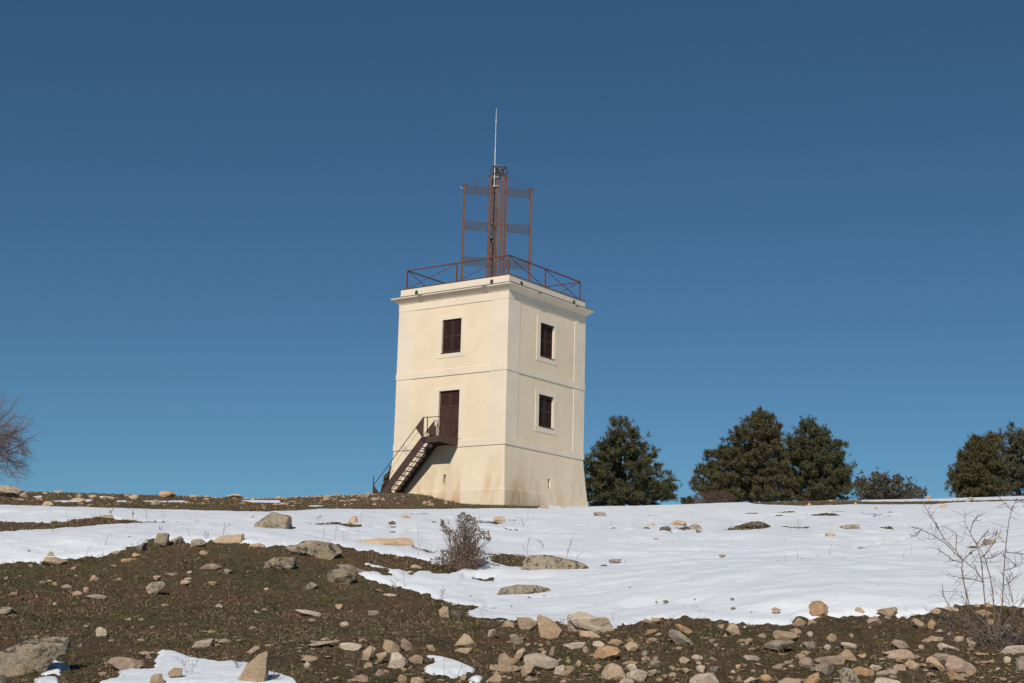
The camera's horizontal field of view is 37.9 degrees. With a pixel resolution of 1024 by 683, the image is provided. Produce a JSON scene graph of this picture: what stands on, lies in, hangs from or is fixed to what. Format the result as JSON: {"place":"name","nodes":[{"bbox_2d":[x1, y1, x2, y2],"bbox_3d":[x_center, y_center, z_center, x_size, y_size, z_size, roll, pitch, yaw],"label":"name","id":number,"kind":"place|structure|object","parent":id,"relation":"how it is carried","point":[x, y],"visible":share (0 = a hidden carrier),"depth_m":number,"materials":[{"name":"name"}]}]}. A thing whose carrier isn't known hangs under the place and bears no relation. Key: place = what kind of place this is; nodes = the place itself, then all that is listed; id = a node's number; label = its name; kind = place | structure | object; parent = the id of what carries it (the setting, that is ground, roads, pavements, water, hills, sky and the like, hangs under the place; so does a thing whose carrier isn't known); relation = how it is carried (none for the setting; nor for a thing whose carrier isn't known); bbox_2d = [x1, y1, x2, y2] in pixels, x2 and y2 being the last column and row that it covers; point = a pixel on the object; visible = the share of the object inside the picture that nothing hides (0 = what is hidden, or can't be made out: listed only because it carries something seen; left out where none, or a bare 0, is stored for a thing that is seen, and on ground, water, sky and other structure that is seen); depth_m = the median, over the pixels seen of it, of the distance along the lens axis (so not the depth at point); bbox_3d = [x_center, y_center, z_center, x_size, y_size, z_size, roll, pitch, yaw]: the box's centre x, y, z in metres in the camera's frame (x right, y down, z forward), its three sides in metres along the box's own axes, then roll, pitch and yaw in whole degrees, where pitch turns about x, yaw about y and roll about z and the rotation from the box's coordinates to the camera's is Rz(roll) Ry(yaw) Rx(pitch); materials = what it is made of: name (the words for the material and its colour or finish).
{"place":"outdoors","nodes":[
{"label":"outdoors","id":0,"kind":"place"},
{"bbox_2d":[0,491,1023,682],"bbox_3d":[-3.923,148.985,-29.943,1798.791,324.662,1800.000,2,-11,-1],"label":"ground","id":1,"kind":"structure","parent":0,"point":[280,586],"depth_m":13.33,"materials":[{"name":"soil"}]},
{"bbox_2d":[0,607,15,614],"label":"stone","id":2,"kind":"object","parent":1,"relation":"on","point":[6,610],"visible":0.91,"depth_m":13.82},
{"bbox_2d":[0,485,27,496],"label":"rock","id":3,"kind":"object","parent":1,"relation":"on","point":[9,491],"visible":0.72,"depth_m":51.54,"materials":[{"name":"stone"}]},
{"bbox_2d":[0,637,70,677],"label":"rock","id":4,"kind":"object","parent":1,"relation":"on","point":[39,655],"visible":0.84,"depth_m":9.95,"materials":[{"name":"stone"}]},
{"bbox_2d":[40,557,67,565],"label":"rock","id":5,"kind":"object","parent":1,"relation":"on","point":[55,561],"visible":0.96,"depth_m":18.25,"materials":[{"name":"beige stone"}]},
{"bbox_2d":[96,627,107,636],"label":"stone","id":6,"kind":"object","parent":1,"relation":"on","point":[100,631],"visible":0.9,"depth_m":12.39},
{"bbox_2d":[106,657,143,669],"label":"rock","id":7,"kind":"object","parent":1,"relation":"on","point":[119,663],"visible":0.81,"depth_m":10.11,"materials":[{"name":"stone"}]},
{"bbox_2d":[146,581,166,595],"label":"rock","id":8,"kind":"object","parent":1,"relation":"on","point":[154,588],"visible":0.99,"depth_m":16.14,"materials":[{"name":"stone"}]},
{"bbox_2d":[154,533,169,547],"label":"stone","id":9,"kind":"object","parent":1,"relation":"on","point":[161,540],"visible":0.94,"depth_m":19.34,"materials":[{"name":"stone"}]},
{"bbox_2d":[159,491,175,497],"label":"rock","id":10,"kind":"object","parent":1,"relation":"on","point":[165,494],"visible":0.88,"depth_m":57.44,"materials":[{"name":"stone"}]},
{"bbox_2d":[190,539,205,546],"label":"rock","id":11,"kind":"object","parent":1,"relation":"on","point":[198,542],"visible":1,"depth_m":19.21,"materials":[{"name":"grey stone"}]},
{"bbox_2d":[192,638,214,647],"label":"stone","id":12,"kind":"object","parent":1,"relation":"on","point":[208,643],"visible":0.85,"depth_m":11.38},
{"bbox_2d":[199,563,221,569],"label":"rock","id":13,"kind":"object","parent":1,"relation":"on","point":[213,566],"visible":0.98,"depth_m":17.82,"materials":[{"name":"stone"}]},
{"bbox_2d":[212,534,243,543],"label":"rock","id":14,"kind":"object","parent":1,"relation":"on","point":[236,538],"visible":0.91,"depth_m":19.52,"materials":[{"name":"beige stone"}]},
{"bbox_2d":[12,492,453,508],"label":"rubble","id":15,"kind":"object","parent":1,"relation":"on","point":[324,497],"visible":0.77,"depth_m":56.91,"materials":[{"name":"beige stone"}]},
{"bbox_2d":[237,651,269,681],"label":"stone","id":16,"kind":"object","parent":1,"relation":"on","point":[256,668],"visible":1,"depth_m":9.45,"materials":[{"name":"stone"}]},
{"bbox_2d":[263,557,296,569],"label":"rock","id":17,"kind":"object","parent":1,"relation":"on","point":[282,563],"visible":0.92,"depth_m":18.00,"materials":[{"name":"stone"}]},
{"bbox_2d":[295,609,321,616],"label":"rock","id":18,"kind":"object","parent":1,"relation":"on","point":[309,613],"visible":0.94,"depth_m":14.89,"materials":[{"name":"stone"}]},
{"bbox_2d":[285,540,341,559],"bbox_3d":[-2.534,2.686,19.066,0.735,0.293,0.348,3,-11,-7],"label":"rock","id":19,"kind":"object","parent":1,"relation":"on","point":[320,549],"visible":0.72,"depth_m":18.95,"materials":[{"name":"stone"}]},
{"bbox_2d":[327,568,356,583],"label":"rock","id":20,"kind":"object","parent":1,"relation":"on","point":[341,576],"visible":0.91,"depth_m":17.48,"materials":[{"name":"stone"}]},
{"bbox_2d":[340,642,361,650],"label":"stone","id":21,"kind":"object","parent":1,"relation":"on","point":[350,646],"visible":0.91,"depth_m":11.16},
{"bbox_2d":[337,564,364,572],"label":"rock","id":22,"kind":"object","parent":1,"relation":"on","point":[350,568],"visible":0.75,"depth_m":18.23,"materials":[{"name":"grey stone"}]},
{"bbox_2d":[362,645,375,660],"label":"stone","id":23,"kind":"object","parent":1,"relation":"on","point":[368,653],"visible":0.95,"depth_m":10.67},
{"bbox_2d":[357,538,413,546],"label":"rock","id":24,"kind":"object","parent":1,"relation":"on","point":[398,541],"visible":0.64,"depth_m":24.16,"materials":[{"name":"beige stone"}]},
{"bbox_2d":[383,640,399,652],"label":"stone","id":25,"kind":"object","parent":1,"relation":"on","point":[389,646],"visible":0.84,"depth_m":11.15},
{"bbox_2d":[388,652,406,668],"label":"stone","id":26,"kind":"object","parent":1,"relation":"on","point":[395,662],"visible":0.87,"depth_m":10.32,"materials":[{"name":"stone"}]},
{"bbox_2d":[400,638,411,650],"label":"stone","id":27,"kind":"object","parent":1,"relation":"on","point":[406,645],"visible":0.98,"depth_m":11.25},
{"bbox_2d":[409,654,423,663],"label":"stone","id":28,"kind":"object","parent":1,"relation":"on","point":[416,659],"visible":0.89,"depth_m":10.57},
{"bbox_2d":[439,606,450,617],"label":"stone","id":29,"kind":"object","parent":1,"relation":"on","point":[444,611],"visible":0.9,"depth_m":14.66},
{"bbox_2d":[454,633,475,647],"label":"stone","id":30,"kind":"object","parent":1,"relation":"on","point":[465,640],"visible":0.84,"depth_m":11.49,"materials":[{"name":"stone"}]},
{"bbox_2d":[389,254,594,506],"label":"telegraph tower","id":31,"kind":"structure","parent":1,"relation":"on","point":[494,365],"depth_m":67.96,"materials":[{"name":"beige paint"}]},
{"bbox_2d":[372,416,458,493],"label":"staircase","id":32,"kind":"structure","parent":31,"relation":"attached to","point":[432,440],"depth_m":67.29,"materials":[{"name":"brown metal"}]},
{"bbox_2d":[433,385,464,438],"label":"door","id":33,"kind":"structure","parent":31,"relation":"in","point":[451,402],"depth_m":67.75,"materials":[{"name":"paint"}]},
{"bbox_2d":[436,313,466,358],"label":"window","id":34,"kind":"structure","parent":31,"relation":"in","point":[454,330],"depth_m":68.41,"materials":[{"name":"paint"}]},
{"bbox_2d":[460,165,533,280],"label":"semaphore mast","id":35,"kind":"object","parent":31,"relation":"on","point":[493,228],"visible":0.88,"depth_m":72.03,"materials":[{"name":"metal"}]},
{"bbox_2d":[535,388,556,434],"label":"window","id":36,"kind":"structure","parent":31,"relation":"in","point":[543,403],"depth_m":68.50,"materials":[{"name":"paint"}]},
{"bbox_2d":[536,315,557,365],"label":"window","id":37,"kind":"structure","parent":31,"relation":"in","point":[545,325],"depth_m":69.13,"materials":[{"name":"paint"}]},
{"bbox_2d":[486,673,501,682],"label":"stone","id":38,"kind":"object","parent":1,"relation":"on","point":[495,678],"visible":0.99,"depth_m":9.88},
{"bbox_2d":[498,653,511,663],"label":"stone","id":39,"kind":"object","parent":1,"relation":"on","point":[503,658],"visible":0.69,"depth_m":10.68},
{"bbox_2d":[489,664,521,671],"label":"rock","id":40,"kind":"object","parent":1,"relation":"on","point":[504,668],"visible":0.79,"depth_m":10.31,"materials":[{"name":"beige stone"}]},
{"bbox_2d":[0,491,1023,682],"bbox_3d":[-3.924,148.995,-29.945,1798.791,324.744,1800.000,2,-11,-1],"label":"snow","id":41,"kind":"structure","parent":1,"relation":"on","point":[755,577],"depth_m":20.31,"materials":[{"name":"snow"}]},
{"bbox_2d":[0,390,45,485],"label":"bare tree","id":42,"kind":"object","parent":41,"relation":"on","point":[7,436],"visible":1,"depth_m":79.33,"materials":[{"name":"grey plant"}]},
{"bbox_2d":[150,673,163,682],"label":"stone","id":43,"kind":"object","parent":41,"relation":"on","point":[156,678],"visible":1,"depth_m":9.38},
{"bbox_2d":[168,668,182,677],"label":"stone","id":44,"kind":"object","parent":41,"relation":"on","point":[174,672],"visible":1,"depth_m":9.57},
{"bbox_2d":[254,512,291,528],"bbox_3d":[-4.493,3.400,27.994,0.744,0.402,0.427,3,-11,-9],"label":"rock","id":45,"kind":"object","parent":41,"relation":"on","point":[276,520],"visible":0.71,"depth_m":27.85,"materials":[{"name":"stone"}]},
{"bbox_2d":[428,511,492,571],"bbox_3d":[-0.650,2.618,19.154,0.772,0.876,0.697,-5,-13,29],"label":"thorn bush","id":46,"kind":"object","parent":41,"relation":"on","point":[466,556],"visible":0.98,"depth_m":19.11,"materials":[{"name":"brown plant"}]},
{"bbox_2d":[27,510,970,611],"bbox_3d":[0.806,4.130,33.894,23.720,4.675,41.046,2,-11,-1],"label":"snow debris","id":47,"kind":"object","parent":41,"relation":"on","point":[545,595],"visible":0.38,"depth_m":16.81,"materials":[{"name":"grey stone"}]},
{"bbox_2d":[521,554,588,569],"bbox_3d":[0.543,2.891,19.173,0.896,0.304,0.463,1,-11,2],"label":"rock","id":48,"kind":"object","parent":41,"relation":"on","point":[535,562],"visible":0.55,"depth_m":19.05,"materials":[{"name":"stone"}]},
{"bbox_2d":[583,415,682,506],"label":"holm oak","id":49,"kind":"object","parent":41,"relation":"on","point":[615,447],"visible":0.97,"depth_m":84.85,"materials":[{"name":"green plant"}]},
{"bbox_2d":[689,489,734,503],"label":"thicket","id":50,"kind":"object","parent":41,"relation":"on","point":[715,498],"visible":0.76,"depth_m":82.98,"materials":[{"name":"brown plant"}]},
{"bbox_2d":[687,405,797,502],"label":"holm oak","id":51,"kind":"object","parent":41,"relation":"on","point":[750,477],"visible":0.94,"depth_m":90.13,"materials":[{"name":"green plant"}]},
{"bbox_2d":[775,414,858,500],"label":"holm oak","id":52,"kind":"object","parent":41,"relation":"on","point":[821,466],"visible":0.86,"depth_m":92.39,"materials":[{"name":"green plant"}]},
{"bbox_2d":[809,601,827,616],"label":"stone","id":53,"kind":"object","parent":41,"relation":"on","point":[818,608],"visible":1,"depth_m":13.06,"materials":[{"name":"stone"}]},
{"bbox_2d":[876,607,897,617],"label":"stone","id":54,"kind":"object","parent":41,"relation":"on","point":[891,612],"visible":1,"depth_m":12.94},
{"bbox_2d":[850,466,927,499],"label":"young oak","id":55,"kind":"object","parent":41,"relation":"on","point":[865,488],"visible":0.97,"depth_m":86.77,"materials":[{"name":"green plant"}]},
{"bbox_2d":[942,430,1013,497],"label":"holm oak","id":56,"kind":"object","parent":41,"relation":"on","point":[980,469],"visible":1,"depth_m":83.41,"materials":[{"name":"green plant"}]},
{"bbox_2d":[996,421,1023,496],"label":"oak","id":57,"kind":"object","parent":41,"relation":"on","point":[1013,454],"visible":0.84,"depth_m":90.61,"materials":[{"name":"green plant"}]},
{"bbox_2d":[8,560,1021,682],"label":"pebbles","id":58,"kind":"object","parent":1,"relation":"on","point":[644,659],"visible":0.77,"depth_m":11.15,"materials":[{"name":"beige stone"}]},
{"bbox_2d":[8,501,1023,682],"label":"dry grass stalks","id":59,"kind":"object","parent":1,"relation":"on","point":[409,608],"visible":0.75,"depth_m":12.75,"materials":[{"name":"plant"}]},
{"bbox_2d":[509,634,522,643],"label":"stone","id":60,"kind":"object","parent":1,"relation":"on","point":[515,638],"visible":0.93,"depth_m":11.79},
{"bbox_2d":[497,584,550,594],"bbox_3d":[0.141,2.893,17.176,0.660,0.186,0.271,1,-11,1],"label":"rock","id":61,"kind":"object","parent":1,"relation":"on","point":[523,589],"visible":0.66,"depth_m":17.07,"materials":[{"name":"stone"}]},
{"bbox_2d":[517,617,537,629],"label":"stone","id":62,"kind":"object","parent":1,"relation":"on","point":[525,623],"visible":0.87,"depth_m":13.10,"materials":[{"name":"stone"}]},
{"bbox_2d":[521,664,533,676],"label":"stone","id":63,"kind":"object","parent":1,"relation":"on","point":[527,670],"visible":1,"depth_m":10.17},
{"bbox_2d":[523,653,559,670],"bbox_3d":[0.209,2.271,10.526,0.260,0.147,0.157,1,-11,1],"label":"rock","id":64,"kind":"object","parent":1,"relation":"on","point":[545,663],"visible":0.82,"depth_m":10.47,"materials":[{"name":"stone"}]},
{"bbox_2d":[537,615,561,638],"bbox_3d":[0.310,2.375,12.308,0.220,0.239,0.145,-2,-12,16],"label":"stone","id":65,"kind":"object","parent":1,"relation":"on","point":[548,628],"visible":0.95,"depth_m":12.26,"materials":[{"name":"stone"}]},
{"bbox_2d":[563,642,586,648],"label":"rock","id":66,"kind":"object","parent":1,"relation":"on","point":[573,645],"visible":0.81,"depth_m":11.63,"materials":[{"name":"stone"}]},
{"bbox_2d":[579,631,600,637],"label":"rock","id":67,"kind":"object","parent":1,"relation":"on","point":[591,634],"visible":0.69,"depth_m":12.48,"materials":[{"name":"beige stone"}]},
{"bbox_2d":[567,611,613,632],"bbox_3d":[0.691,2.478,13.066,0.420,0.222,0.274,1,-11,3],"label":"rock","id":68,"kind":"object","parent":1,"relation":"on","point":[583,621],"visible":0.84,"depth_m":12.98,"materials":[{"name":"stone"}]},
{"bbox_2d":[593,645,620,659],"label":"stone","id":69,"kind":"object","parent":1,"relation":"on","point":[611,652],"visible":0.94,"depth_m":11.19,"materials":[{"name":"stone"}]},
{"bbox_2d":[601,663,625,679],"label":"stone","id":70,"kind":"object","parent":1,"relation":"on","point":[612,671],"visible":0.9,"depth_m":10.20,"materials":[{"name":"stone"}]},
{"bbox_2d":[624,642,637,650],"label":"stone","id":71,"kind":"object","parent":1,"relation":"on","point":[631,646],"visible":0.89,"depth_m":11.57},
{"bbox_2d":[626,669,647,680],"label":"stone","id":72,"kind":"object","parent":1,"relation":"on","point":[639,674],"visible":0.89,"depth_m":10.24,"materials":[{"name":"stone"}]},
{"bbox_2d":[642,618,660,624],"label":"stone","id":73,"kind":"object","parent":1,"relation":"on","point":[652,621],"visible":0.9,"depth_m":13.38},
{"bbox_2d":[669,629,692,644],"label":"stone","id":74,"kind":"object","parent":1,"relation":"on","point":[677,637],"visible":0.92,"depth_m":11.99,"materials":[{"name":"stone"}]},
{"bbox_2d":[675,624,692,633],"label":"stone","id":75,"kind":"object","parent":1,"relation":"on","point":[683,629],"visible":1,"depth_m":12.55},
{"bbox_2d":[680,494,694,503],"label":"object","id":76,"kind":"object","parent":1,"relation":"on","point":[687,500],"visible":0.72,"depth_m":83.20,"materials":[{"name":"green plant"}]},
{"bbox_2d":[689,673,718,682],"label":"stone","id":77,"kind":"object","parent":1,"relation":"on","point":[705,678],"visible":1,"depth_m":10.00,"materials":[{"name":"stone"}]},
{"bbox_2d":[726,624,740,635],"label":"stone","id":78,"kind":"object","parent":1,"relation":"on","point":[731,628],"visible":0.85,"depth_m":12.48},
{"bbox_2d":[744,521,768,527],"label":"rock","id":79,"kind":"object","parent":1,"relation":"on","point":[755,524],"visible":0.8,"depth_m":33.54,"materials":[{"name":"stone"}]},
{"bbox_2d":[763,640,793,651],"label":"rock","id":80,"kind":"object","parent":1,"relation":"on","point":[776,645],"visible":0.96,"depth_m":11.78,"materials":[{"name":"grey stone"}]},
{"bbox_2d":[772,630,797,640],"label":"rock","id":81,"kind":"object","parent":1,"relation":"on","point":[783,635],"visible":0.9,"depth_m":12.25,"materials":[{"name":"beige stone"}]},
{"bbox_2d":[778,677,800,682],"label":"stone","id":82,"kind":"object","parent":1,"relation":"on","point":[789,680],"visible":1,"depth_m":10.19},
{"bbox_2d":[798,658,813,667],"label":"stone","id":83,"kind":"object","parent":1,"relation":"on","point":[807,662],"visible":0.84,"depth_m":11.04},
{"bbox_2d":[802,641,815,649],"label":"stone","id":84,"kind":"object","parent":1,"relation":"on","point":[811,646],"visible":0.98,"depth_m":11.90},
{"bbox_2d":[803,672,819,682],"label":"stone","id":85,"kind":"object","parent":1,"relation":"on","point":[814,678],"visible":1,"depth_m":10.27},
{"bbox_2d":[814,663,833,673],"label":"stone","id":86,"kind":"object","parent":1,"relation":"on","point":[824,668],"visible":0.84,"depth_m":10.77,"materials":[{"name":"stone"}]},
{"bbox_2d":[814,655,845,665],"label":"rock","id":87,"kind":"object","parent":1,"relation":"on","point":[838,659],"visible":0.74,"depth_m":11.26,"materials":[{"name":"stone"}]},
{"bbox_2d":[839,649,856,660],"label":"stone","id":88,"kind":"object","parent":1,"relation":"on","point":[847,653],"visible":0.83,"depth_m":11.43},
{"bbox_2d":[839,667,858,682],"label":"stone","id":89,"kind":"object","parent":1,"relation":"on","point":[847,675],"visible":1,"depth_m":10.21,"materials":[{"name":"stone"}]},
{"bbox_2d":[853,666,873,675],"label":"stone","id":90,"kind":"object","parent":1,"relation":"on","point":[859,670],"visible":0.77,"depth_m":10.74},
{"bbox_2d":[867,617,881,625],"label":"stone","id":91,"kind":"object","parent":1,"relation":"on","point":[871,621],"visible":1,"depth_m":12.69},
{"bbox_2d":[876,669,897,675],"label":"stone","id":92,"kind":"object","parent":1,"relation":"on","point":[886,672],"visible":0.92,"depth_m":10.76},
{"bbox_2d":[874,677,900,682],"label":"stone","id":93,"kind":"object","parent":1,"relation":"on","point":[880,680],"visible":1,"depth_m":10.27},
{"bbox_2d":[882,649,914,658],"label":"rock","id":94,"kind":"object","parent":1,"relation":"on","point":[904,653],"visible":0.84,"depth_m":11.48,"materials":[{"name":"stone"}]},
{"bbox_2d":[891,639,909,648],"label":"stone","id":95,"kind":"object","parent":1,"relation":"on","point":[899,644],"visible":0.92,"depth_m":11.88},
{"bbox_2d":[904,659,918,669],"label":"stone","id":96,"kind":"object","parent":1,"relation":"on","point":[911,664],"visible":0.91,"depth_m":10.96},
{"bbox_2d":[926,656,945,670],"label":"stone","id":97,"kind":"object","parent":1,"relation":"on","point":[935,662],"visible":1,"depth_m":10.93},
{"bbox_2d":[929,653,951,660],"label":"stone","id":98,"kind":"object","parent":1,"relation":"on","point":[939,656],"visible":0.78,"depth_m":11.34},
{"bbox_2d":[937,643,959,650],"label":"stone","id":99,"kind":"object","parent":1,"relation":"on","point":[942,646],"visible":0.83,"depth_m":11.73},
{"bbox_2d":[947,669,963,679],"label":"stone","id":100,"kind":"object","parent":1,"relation":"on","point":[952,675],"visible":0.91,"depth_m":10.52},
{"bbox_2d":[945,655,977,672],"bbox_3d":[3.280,2.371,10.899,0.232,0.152,0.128,-2,-12,16],"label":"rock","id":101,"kind":"object","parent":1,"relation":"on","point":[953,662],"visible":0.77,"depth_m":10.86,"materials":[{"name":"stone"}]},
{"bbox_2d":[907,494,1023,640],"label":"bare shrub","id":102,"kind":"object","parent":1,"relation":"on","point":[982,581],"visible":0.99,"depth_m":12.01,"materials":[{"name":"brown plant"}]},
{"bbox_2d":[931,604,1014,630],"bbox_3d":[3.873,2.324,12.540,0.700,0.237,0.457,-2,-12,16],"label":"brushwood","id":103,"kind":"object","parent":1,"relation":"on","point":[951,620],"visible":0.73,"depth_m":12.55,"materials":[{"name":"brown plant"}]},
{"bbox_2d":[931,613,1023,648],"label":"brushwood","id":104,"kind":"object","parent":1,"relation":"on","point":[1002,639],"visible":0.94,"depth_m":11.88,"materials":[{"name":"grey plant"}]},
{"bbox_2d":[993,568,1022,618],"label":"twig plant","id":105,"kind":"object","parent":1,"relation":"on","point":[1013,606],"visible":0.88,"depth_m":12.81,"materials":[{"name":"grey plant"}]},
{"bbox_2d":[1000,645,1023,653],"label":"rock","id":106,"kind":"object","parent":1,"relation":"on","point":[1014,649],"visible":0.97,"depth_m":11.52,"materials":[{"name":"stone"}]},
{"bbox_2d":[1016,656,1023,670],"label":"stone","id":107,"kind":"object","parent":1,"relation":"on","point":[1020,663],"visible":0.93,"depth_m":10.79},
{"bbox_2d":[0,0,1023,506],"label":"sky","id":108,"kind":"structure","parent":0,"point":[213,213],"materials":[{"name":"blue"}]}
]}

